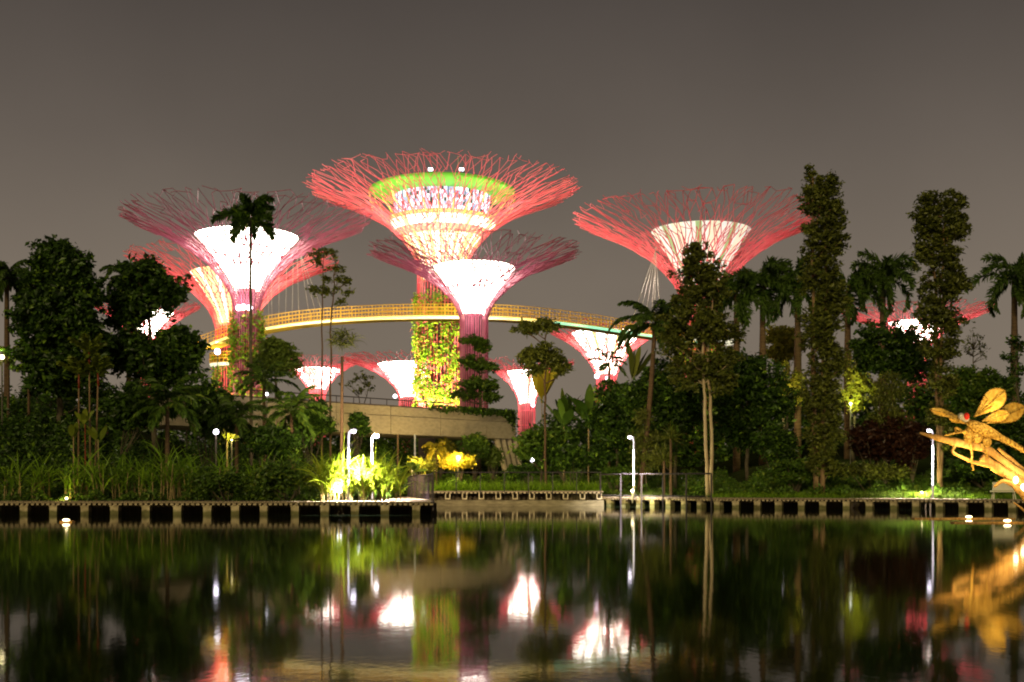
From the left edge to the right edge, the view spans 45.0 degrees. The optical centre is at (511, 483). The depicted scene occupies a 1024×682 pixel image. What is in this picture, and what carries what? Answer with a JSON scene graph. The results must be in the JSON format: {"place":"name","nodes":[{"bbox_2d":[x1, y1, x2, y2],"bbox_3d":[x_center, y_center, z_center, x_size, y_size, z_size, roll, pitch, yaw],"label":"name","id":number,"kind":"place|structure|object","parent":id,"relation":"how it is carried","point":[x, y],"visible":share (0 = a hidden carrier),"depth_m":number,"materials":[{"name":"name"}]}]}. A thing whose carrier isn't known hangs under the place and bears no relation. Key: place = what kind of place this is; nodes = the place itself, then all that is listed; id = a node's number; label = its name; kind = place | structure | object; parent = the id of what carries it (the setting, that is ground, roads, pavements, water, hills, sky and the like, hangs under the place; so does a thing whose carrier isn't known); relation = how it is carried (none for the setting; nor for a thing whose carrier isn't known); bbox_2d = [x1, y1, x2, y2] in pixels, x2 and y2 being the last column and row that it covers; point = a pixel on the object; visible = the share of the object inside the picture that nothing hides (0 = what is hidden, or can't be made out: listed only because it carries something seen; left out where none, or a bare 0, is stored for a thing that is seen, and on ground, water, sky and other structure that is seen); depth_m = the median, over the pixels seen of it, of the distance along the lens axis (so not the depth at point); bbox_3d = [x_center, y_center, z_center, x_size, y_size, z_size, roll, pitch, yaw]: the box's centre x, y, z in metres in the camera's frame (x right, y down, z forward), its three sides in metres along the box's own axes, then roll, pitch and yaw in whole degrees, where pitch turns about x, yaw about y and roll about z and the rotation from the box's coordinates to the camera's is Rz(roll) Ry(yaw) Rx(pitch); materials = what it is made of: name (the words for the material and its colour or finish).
{"place":"outdoors","nodes":[
{"label":"outdoors","id":0,"kind":"place"},
{"bbox_2d":[382,497,432,500],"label":"footpath","id":1,"kind":"structure","parent":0,"point":[407,499],"depth_m":71.26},
{"bbox_2d":[408,473,433,510],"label":"railing","id":2,"kind":"object","parent":1,"relation":"on","point":[428,487],"visible":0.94,"depth_m":74.49,"materials":[{"name":"metal"}]},
{"bbox_2d":[0,398,954,506],"bbox_3d":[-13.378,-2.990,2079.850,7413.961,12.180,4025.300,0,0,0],"label":"ground","id":3,"kind":"structure","parent":0,"point":[923,465],"depth_m":107.30,"materials":[{"name":"plant"}]},
{"bbox_2d":[0,259,29,396],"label":"palm tree","id":4,"kind":"object","parent":3,"relation":"on","point":[8,281],"visible":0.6,"depth_m":91.83,"materials":[{"name":"green plant"}]},
{"bbox_2d":[0,454,44,500],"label":"cane clump","id":5,"kind":"object","parent":3,"relation":"on","point":[11,479],"visible":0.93,"depth_m":67.80,"materials":[{"name":"plant"}]},
{"bbox_2d":[0,234,118,424],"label":"broadleaf tree","id":6,"kind":"object","parent":3,"relation":"on","point":[60,299],"visible":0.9,"depth_m":82.91,"materials":[{"name":"green plant"}]},
{"bbox_2d":[56,354,95,474],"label":"palm tree","id":7,"kind":"object","parent":3,"relation":"on","point":[78,369],"visible":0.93,"depth_m":72.32,"materials":[{"name":"green plant"}]},
{"bbox_2d":[68,333,107,487],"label":"palm tree","id":8,"kind":"object","parent":3,"relation":"on","point":[86,345],"visible":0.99,"depth_m":72.36,"materials":[{"name":"green plant"}]},
{"bbox_2d":[79,352,113,469],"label":"palm tree","id":9,"kind":"object","parent":3,"relation":"on","point":[102,366],"visible":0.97,"depth_m":72.45,"materials":[{"name":"green plant"}]},
{"bbox_2d":[67,453,134,500],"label":"cane clump","id":10,"kind":"object","parent":3,"relation":"on","point":[101,486],"visible":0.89,"depth_m":68.51,"materials":[{"name":"plant"}]},
{"bbox_2d":[0,393,234,494],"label":"hedge foliage","id":11,"kind":"object","parent":3,"relation":"on","point":[137,449],"visible":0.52,"depth_m":80.73,"materials":[{"name":"green plant"}]},
{"bbox_2d":[95,377,156,458],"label":"shrub","id":12,"kind":"object","parent":3,"relation":"on","point":[118,406],"visible":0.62,"depth_m":79.46,"materials":[{"name":"green plant"}]},
{"bbox_2d":[95,301,201,396],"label":"supertree","id":13,"kind":"object","parent":3,"relation":"on","point":[158,322],"visible":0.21,"depth_m":238.18,"materials":[{"name":"red paint"}]},
{"bbox_2d":[103,252,211,454],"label":"broadleaf tree","id":14,"kind":"object","parent":3,"relation":"on","point":[171,357],"visible":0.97,"depth_m":86.05,"materials":[{"name":"green plant"}]},
{"bbox_2d":[128,434,193,500],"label":"cane clump","id":15,"kind":"object","parent":3,"relation":"on","point":[167,473],"visible":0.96,"depth_m":67.80,"materials":[{"name":"plant"}]},
{"bbox_2d":[0,474,330,500],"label":"ground cover","id":16,"kind":"object","parent":3,"relation":"on","point":[129,495],"visible":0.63,"depth_m":68.03,"materials":[{"name":"green plant"}]},
{"bbox_2d":[125,373,216,487],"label":"palm tree","id":17,"kind":"object","parent":3,"relation":"on","point":[160,393],"visible":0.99,"depth_m":75.70,"materials":[{"name":"green plant"}]},
{"bbox_2d":[173,377,238,469],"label":"shrub","id":18,"kind":"object","parent":3,"relation":"on","point":[208,390],"visible":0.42,"depth_m":81.41,"materials":[{"name":"green plant"}]},
{"bbox_2d":[180,463,249,500],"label":"shrub","id":19,"kind":"object","parent":3,"relation":"on","point":[220,483],"visible":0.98,"depth_m":67.06,"materials":[{"name":"green plant"}]},
{"bbox_2d":[123,238,338,444],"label":"supertree","id":20,"kind":"object","parent":3,"relation":"on","point":[211,285],"visible":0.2,"depth_m":201.57,"materials":[{"name":"red paint"}]},
{"bbox_2d":[201,247,658,349],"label":"elevated walkway","id":21,"kind":"structure","parent":20,"relation":"attached to","point":[292,325],"depth_m":175.23,"materials":[{"name":"yellow paint"}]},
{"bbox_2d":[201,397,276,472],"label":"palm tree","id":22,"kind":"object","parent":3,"relation":"on","point":[240,423],"visible":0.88,"depth_m":79.77,"materials":[{"name":"green plant"}]},
{"bbox_2d":[210,192,276,466],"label":"palm tree","id":23,"kind":"object","parent":3,"relation":"on","point":[255,215],"visible":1,"depth_m":91.90,"materials":[{"name":"green plant"}]},
{"bbox_2d":[117,185,373,443],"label":"supertree","id":24,"kind":"object","parent":3,"relation":"on","point":[229,258],"visible":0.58,"depth_m":171.10,"materials":[{"name":"paint"}]},
{"bbox_2d":[233,359,300,463],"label":"palm tree","id":25,"kind":"object","parent":3,"relation":"on","point":[257,377],"visible":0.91,"depth_m":87.70,"materials":[{"name":"green plant"}]},
{"bbox_2d":[245,334,305,397],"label":"broadleaf tree","id":26,"kind":"object","parent":3,"relation":"on","point":[272,349],"visible":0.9,"depth_m":107.36,"materials":[{"name":"green plant"}]},
{"bbox_2d":[242,423,314,472],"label":"shrub","id":27,"kind":"object","parent":3,"relation":"on","point":[267,440],"visible":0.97,"depth_m":77.34,"materials":[{"name":"green plant"}]},
{"bbox_2d":[241,453,317,500],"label":"shrub","id":28,"kind":"object","parent":3,"relation":"on","point":[283,477],"visible":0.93,"depth_m":67.11,"materials":[{"name":"green plant"}]},
{"bbox_2d":[256,385,327,467],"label":"palm tree","id":29,"kind":"object","parent":3,"relation":"on","point":[295,401],"visible":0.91,"depth_m":81.86,"materials":[{"name":"green plant"}]},
{"bbox_2d":[183,436,405,499],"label":"understory","id":30,"kind":"object","parent":3,"relation":"on","point":[192,448],"visible":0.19,"depth_m":105.87,"materials":[{"name":"green plant"}]},
{"bbox_2d":[287,396,339,464],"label":"shrub","id":31,"kind":"object","parent":3,"relation":"on","point":[321,425],"visible":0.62,"depth_m":94.64,"materials":[{"name":"green plant"}]},
{"bbox_2d":[106,389,521,469],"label":"footbridge","id":32,"kind":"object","parent":3,"relation":"on","point":[394,421],"visible":0.56,"depth_m":111.35,"materials":[{"name":"concrete"}]},
{"bbox_2d":[426,403,519,437],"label":"trailing plant","id":33,"kind":"object","parent":32,"relation":"attached to","point":[509,415],"visible":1,"depth_m":117.25,"materials":[{"name":"green plant"}]},
{"bbox_2d":[291,354,360,445],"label":"supertree","id":34,"kind":"object","parent":3,"relation":"on","point":[309,376],"visible":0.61,"depth_m":269.07,"materials":[{"name":"red paint"}]},
{"bbox_2d":[292,432,367,503],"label":"cane clump","id":35,"kind":"object","parent":3,"relation":"on","point":[336,471],"visible":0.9,"depth_m":65.70,"materials":[{"name":"plant"}]},
{"bbox_2d":[304,246,356,456],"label":"broadleaf tree","id":36,"kind":"object","parent":3,"relation":"on","point":[325,291],"visible":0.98,"depth_m":95.94,"materials":[{"name":"green plant"}]},
{"bbox_2d":[319,326,363,461],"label":"pandan palm","id":37,"kind":"object","parent":3,"relation":"on","point":[342,341],"visible":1,"depth_m":78.92,"materials":[{"name":"green plant"}]},
{"bbox_2d":[323,454,392,503],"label":"cane clump","id":38,"kind":"object","parent":3,"relation":"on","point":[362,483],"visible":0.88,"depth_m":66.06,"materials":[{"name":"plant"}]},
{"bbox_2d":[346,409,372,463],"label":"shrub","id":39,"kind":"object","parent":3,"relation":"on","point":[359,422],"visible":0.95,"depth_m":91.71,"materials":[{"name":"green plant"}]},
{"bbox_2d":[338,440,416,500],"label":"cane clump","id":40,"kind":"object","parent":3,"relation":"on","point":[380,490],"visible":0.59,"depth_m":66.86,"materials":[{"name":"plant"}]},
{"bbox_2d":[344,350,425,451],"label":"supertree","id":41,"kind":"object","parent":3,"relation":"on","point":[398,374],"visible":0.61,"depth_m":255.78,"materials":[{"name":"red paint"}]},
{"bbox_2d":[368,451,431,500],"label":"cane clump","id":42,"kind":"object","parent":3,"relation":"on","point":[397,486],"visible":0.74,"depth_m":66.96,"materials":[{"name":"plant"}]},
{"bbox_2d":[303,148,581,453],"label":"supertree","id":43,"kind":"object","parent":3,"relation":"on","point":[429,201],"visible":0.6,"depth_m":193.20,"materials":[{"name":"red paint"}]},
{"bbox_2d":[394,186,489,212],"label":"window","id":44,"kind":"structure","parent":43,"relation":"in","point":[445,198],"depth_m":191.21,"materials":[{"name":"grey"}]},
{"bbox_2d":[437,450,476,480],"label":"shrub","id":45,"kind":"object","parent":3,"relation":"on","point":[452,461],"visible":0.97,"depth_m":105.46,"materials":[{"name":"yellow plant"}]},
{"bbox_2d":[367,228,579,452],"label":"supertree","id":46,"kind":"object","parent":3,"relation":"on","point":[477,289],"visible":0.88,"depth_m":161.70,"materials":[{"name":"paint"}]},
{"bbox_2d":[449,333,503,473],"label":"broadleaf tree","id":47,"kind":"object","parent":3,"relation":"on","point":[473,384],"visible":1,"depth_m":125.54,"materials":[{"name":"green plant"}]},
{"bbox_2d":[459,432,493,481],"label":"shrub","id":48,"kind":"object","parent":3,"relation":"on","point":[477,445],"visible":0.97,"depth_m":111.66,"materials":[{"name":"green plant"}]},
{"bbox_2d":[0,378,1023,473],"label":"undergrowth","id":49,"kind":"object","parent":3,"relation":"on","point":[920,398],"visible":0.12,"depth_m":127.39,"materials":[{"name":"green plant"}]},
{"bbox_2d":[500,461,540,485],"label":"shrub","id":50,"kind":"object","parent":3,"relation":"on","point":[525,467],"visible":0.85,"depth_m":94.60,"materials":[{"name":"green plant"}]},
{"bbox_2d":[434,477,611,496],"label":"reeds","id":51,"kind":"object","parent":3,"relation":"on","point":[524,487],"visible":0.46,"depth_m":93.10,"materials":[{"name":"plant"}]},
{"bbox_2d":[488,356,574,444],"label":"supertree","id":52,"kind":"object","parent":3,"relation":"on","point":[523,389],"visible":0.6,"depth_m":268.11,"materials":[{"name":"red paint"}]},
{"bbox_2d":[509,316,575,487],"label":"broadleaf tree","id":53,"kind":"object","parent":3,"relation":"on","point":[544,355],"visible":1,"depth_m":94.75,"materials":[{"name":"green plant"}]},
{"bbox_2d":[507,424,582,484],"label":"broadleaf tree","id":54,"kind":"object","parent":3,"relation":"on","point":[530,442],"visible":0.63,"depth_m":96.48,"materials":[{"name":"green plant"}]},
{"bbox_2d":[382,465,727,498],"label":"shrubbery","id":55,"kind":"object","parent":3,"relation":"on","point":[628,487],"visible":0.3,"depth_m":108.01,"materials":[{"name":"green plant"}]},
{"bbox_2d":[540,388,584,483],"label":"banana plant","id":56,"kind":"object","parent":3,"relation":"on","point":[563,413],"visible":0.83,"depth_m":99.31,"materials":[{"name":"green plant"}]},
{"bbox_2d":[532,440,621,484],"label":"shrub","id":57,"kind":"object","parent":3,"relation":"on","point":[557,459],"visible":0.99,"depth_m":95.22,"materials":[{"name":"green plant"}]},
{"bbox_2d":[566,384,602,480],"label":"banana plant","id":58,"kind":"object","parent":3,"relation":"on","point":[588,403],"visible":0.53,"depth_m":99.27,"materials":[{"name":"green plant"}]},
{"bbox_2d":[550,318,651,441],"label":"supertree","id":59,"kind":"object","parent":3,"relation":"on","point":[586,344],"visible":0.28,"depth_m":222.01,"materials":[{"name":"red paint"}]},
{"bbox_2d":[587,346,627,482],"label":"palm tree","id":60,"kind":"object","parent":3,"relation":"on","point":[603,366],"visible":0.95,"depth_m":103.91,"materials":[{"name":"green plant"}]},
{"bbox_2d":[577,376,640,488],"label":"broadleaf tree","id":61,"kind":"object","parent":3,"relation":"on","point":[608,416],"visible":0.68,"depth_m":98.39,"materials":[{"name":"green plant"}]},
{"bbox_2d":[594,464,638,491],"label":"shrub","id":62,"kind":"object","parent":3,"relation":"on","point":[615,479],"visible":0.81,"depth_m":93.66,"materials":[{"name":"green plant"}]},
{"bbox_2d":[616,343,655,469],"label":"fan palm","id":63,"kind":"object","parent":3,"relation":"on","point":[636,364],"visible":0.65,"depth_m":117.76,"materials":[{"name":"green plant"}]},
{"bbox_2d":[624,407,669,490],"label":"broadleaf tree","id":64,"kind":"object","parent":3,"relation":"on","point":[640,417],"visible":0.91,"depth_m":91.72,"materials":[{"name":"green plant"}]},
{"bbox_2d":[608,298,688,492],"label":"palm tree","id":65,"kind":"object","parent":3,"relation":"on","point":[640,325],"visible":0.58,"depth_m":91.81,"materials":[{"name":"green plant"}]},
{"bbox_2d":[615,356,706,488],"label":"broadleaf tree","id":66,"kind":"object","parent":3,"relation":"on","point":[664,399],"visible":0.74,"depth_m":95.25,"materials":[{"name":"green plant"}]},
{"bbox_2d":[573,184,819,452],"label":"supertree","id":67,"kind":"object","parent":3,"relation":"on","point":[725,239],"visible":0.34,"depth_m":189.08,"materials":[{"name":"red paint"}]},
{"bbox_2d":[651,241,748,495],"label":"broadleaf tree","id":68,"kind":"object","parent":3,"relation":"on","point":[708,327],"visible":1,"depth_m":86.60,"materials":[{"name":"green plant"}]},
{"bbox_2d":[697,265,779,471],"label":"royal palm","id":69,"kind":"object","parent":3,"relation":"on","point":[741,282],"visible":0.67,"depth_m":109.05,"materials":[{"name":"green plant"}]},
{"bbox_2d":[707,346,801,480],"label":"broadleaf tree","id":70,"kind":"object","parent":3,"relation":"on","point":[737,422],"visible":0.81,"depth_m":97.04,"materials":[{"name":"green plant"}]},
{"bbox_2d":[725,256,806,464],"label":"royal palm","id":71,"kind":"object","parent":3,"relation":"on","point":[765,292],"visible":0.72,"depth_m":109.09,"materials":[{"name":"green plant"}]},
{"bbox_2d":[750,421,804,468],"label":"shrub","id":72,"kind":"object","parent":3,"relation":"on","point":[779,443],"visible":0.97,"depth_m":91.38,"materials":[{"name":"green plant"}]},
{"bbox_2d":[766,324,805,430],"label":"broadleaf tree","id":73,"kind":"object","parent":3,"relation":"on","point":[780,340],"visible":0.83,"depth_m":121.42,"materials":[{"name":"green plant"}]},
{"bbox_2d":[757,254,822,458],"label":"royal palm","id":74,"kind":"object","parent":3,"relation":"on","point":[778,308],"visible":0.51,"depth_m":109.69,"materials":[{"name":"green plant"}]},
{"bbox_2d":[762,454,835,493],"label":"shrub","id":75,"kind":"object","parent":3,"relation":"on","point":[780,475],"visible":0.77,"depth_m":86.59,"materials":[{"name":"green plant"}]},
{"bbox_2d":[604,463,1017,498],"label":"bank foliage","id":76,"kind":"object","parent":3,"relation":"on","point":[756,483],"visible":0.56,"depth_m":87.24,"materials":[{"name":"green plant"}]},
{"bbox_2d":[792,163,854,495],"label":"broadleaf tree","id":77,"kind":"object","parent":3,"relation":"on","point":[825,310],"visible":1,"depth_m":84.55,"materials":[{"name":"green plant"}]},
{"bbox_2d":[808,264,890,458],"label":"royal palm","id":78,"kind":"object","parent":3,"relation":"on","point":[855,281],"visible":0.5,"depth_m":109.30,"materials":[{"name":"green plant"}]},
{"bbox_2d":[835,353,880,461],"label":"broadleaf tree","id":79,"kind":"object","parent":3,"relation":"on","point":[858,387],"visible":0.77,"depth_m":105.70,"materials":[{"name":"green plant"}]},
{"bbox_2d":[705,489,1020,498],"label":"grass","id":80,"kind":"structure","parent":3,"relation":"on","point":[836,495],"depth_m":83.31,"materials":[{"name":"plant"}]},
{"bbox_2d":[829,458,913,491],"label":"shrub","id":81,"kind":"object","parent":3,"relation":"on","point":[882,471],"visible":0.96,"depth_m":85.01,"materials":[{"name":"green plant"}]},
{"bbox_2d":[844,409,914,464],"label":"shrub","id":82,"kind":"object","parent":3,"relation":"on","point":[870,441],"visible":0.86,"depth_m":89.26,"materials":[{"name":"red plant"}]},
{"bbox_2d":[846,248,921,457],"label":"royal palm","id":83,"kind":"object","parent":3,"relation":"on","point":[888,265],"visible":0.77,"depth_m":109.14,"materials":[{"name":"green plant"}]},
{"bbox_2d":[864,370,916,463],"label":"broadleaf tree","id":84,"kind":"object","parent":3,"relation":"on","point":[888,392],"visible":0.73,"depth_m":89.66,"materials":[{"name":"green plant"}]},
{"bbox_2d":[846,319,944,465],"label":"broadleaf tree","id":85,"kind":"object","parent":3,"relation":"on","point":[898,351],"visible":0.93,"depth_m":95.24,"materials":[{"name":"green plant"}]},
{"bbox_2d":[885,420,935,481],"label":"shrub","id":86,"kind":"object","parent":3,"relation":"on","point":[911,443],"visible":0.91,"depth_m":87.63,"materials":[{"name":"red plant"}]},
{"bbox_2d":[843,299,988,419],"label":"supertree","id":87,"kind":"object","parent":3,"relation":"on","point":[907,322],"visible":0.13,"depth_m":224.90,"materials":[{"name":"red paint"}]},
{"bbox_2d":[905,188,975,492],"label":"broadleaf tree","id":88,"kind":"object","parent":3,"relation":"on","point":[941,318],"visible":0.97,"depth_m":81.69,"materials":[{"name":"green plant"}]},
{"bbox_2d":[925,405,999,458],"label":"shrub","id":89,"kind":"object","parent":3,"relation":"on","point":[955,411],"visible":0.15,"depth_m":89.25,"materials":[{"name":"green plant"}]},
{"bbox_2d":[942,364,1020,419],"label":"broadleaf tree","id":90,"kind":"object","parent":3,"relation":"on","point":[975,386],"visible":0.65,"depth_m":103.22,"materials":[{"name":"green plant"}]},
{"bbox_2d":[943,450,1023,488],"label":"shrub","id":91,"kind":"object","parent":3,"relation":"on","point":[961,469],"visible":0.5,"depth_m":83.31,"materials":[{"name":"green plant"}]},
{"bbox_2d":[964,252,1023,402],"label":"royal palm","id":92,"kind":"object","parent":3,"relation":"on","point":[1013,276],"visible":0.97,"depth_m":109.78,"materials":[{"name":"green plant"}]},
{"bbox_2d":[990,399,1023,458],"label":"shrub","id":93,"kind":"object","parent":3,"relation":"on","point":[1012,431],"visible":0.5,"depth_m":91.38,"materials":[{"name":"green plant"}]},
{"bbox_2d":[999,334,1023,429],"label":"broadleaf tree","id":94,"kind":"object","parent":3,"relation":"on","point":[1016,369],"visible":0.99,"depth_m":91.96,"materials":[{"name":"green plant"}]},
{"bbox_2d":[0,505,1023,681],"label":"lake water","id":95,"kind":"structure","parent":0,"point":[604,593],"depth_m":17.56,"materials":[{"name":"black liquid"}]},
{"bbox_2d":[0,501,436,514],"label":"boardwalk","id":96,"kind":"structure","parent":95,"relation":"in","point":[209,507],"depth_m":64.47,"materials":[{"name":"concrete"}]},
{"bbox_2d":[422,491,603,505],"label":"channel walkway","id":97,"kind":"structure","parent":95,"relation":"in","point":[516,498],"depth_m":90.10,"materials":[{"name":"concrete"}]},
{"bbox_2d":[598,496,1023,510],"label":"boardwalk","id":98,"kind":"structure","parent":95,"relation":"in","point":[918,503],"depth_m":80.13,"materials":[{"name":"concrete"}]},
{"bbox_2d":[599,473,711,507],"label":"railing","id":99,"kind":"object","parent":98,"relation":"attached to","point":[662,495],"visible":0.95,"depth_m":85.55,"materials":[{"name":"metal"}]},
{"bbox_2d":[919,432,1023,511],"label":"driftwood sculpture","id":100,"kind":"object","parent":95,"relation":"in","point":[1009,469],"visible":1,"depth_m":55.93,"materials":[{"name":"yellow"}]},
{"bbox_2d":[930,388,1023,469],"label":"dragonfly sculpture","id":101,"kind":"object","parent":100,"relation":"on","point":[993,399],"visible":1,"depth_m":55.85,"materials":[{"name":"brown metal"}]},
{"bbox_2d":[0,0,1023,449],"label":"sky","id":102,"kind":"structure","parent":0,"point":[103,103],"materials":[{"name":"grey"}]},
{"bbox_2d":[841,489,964,498],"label":"lit grass","id":103,"kind":"structure","parent":0,"point":[900,495],"depth_m":80.73,"materials":[{"name":"green plant"}]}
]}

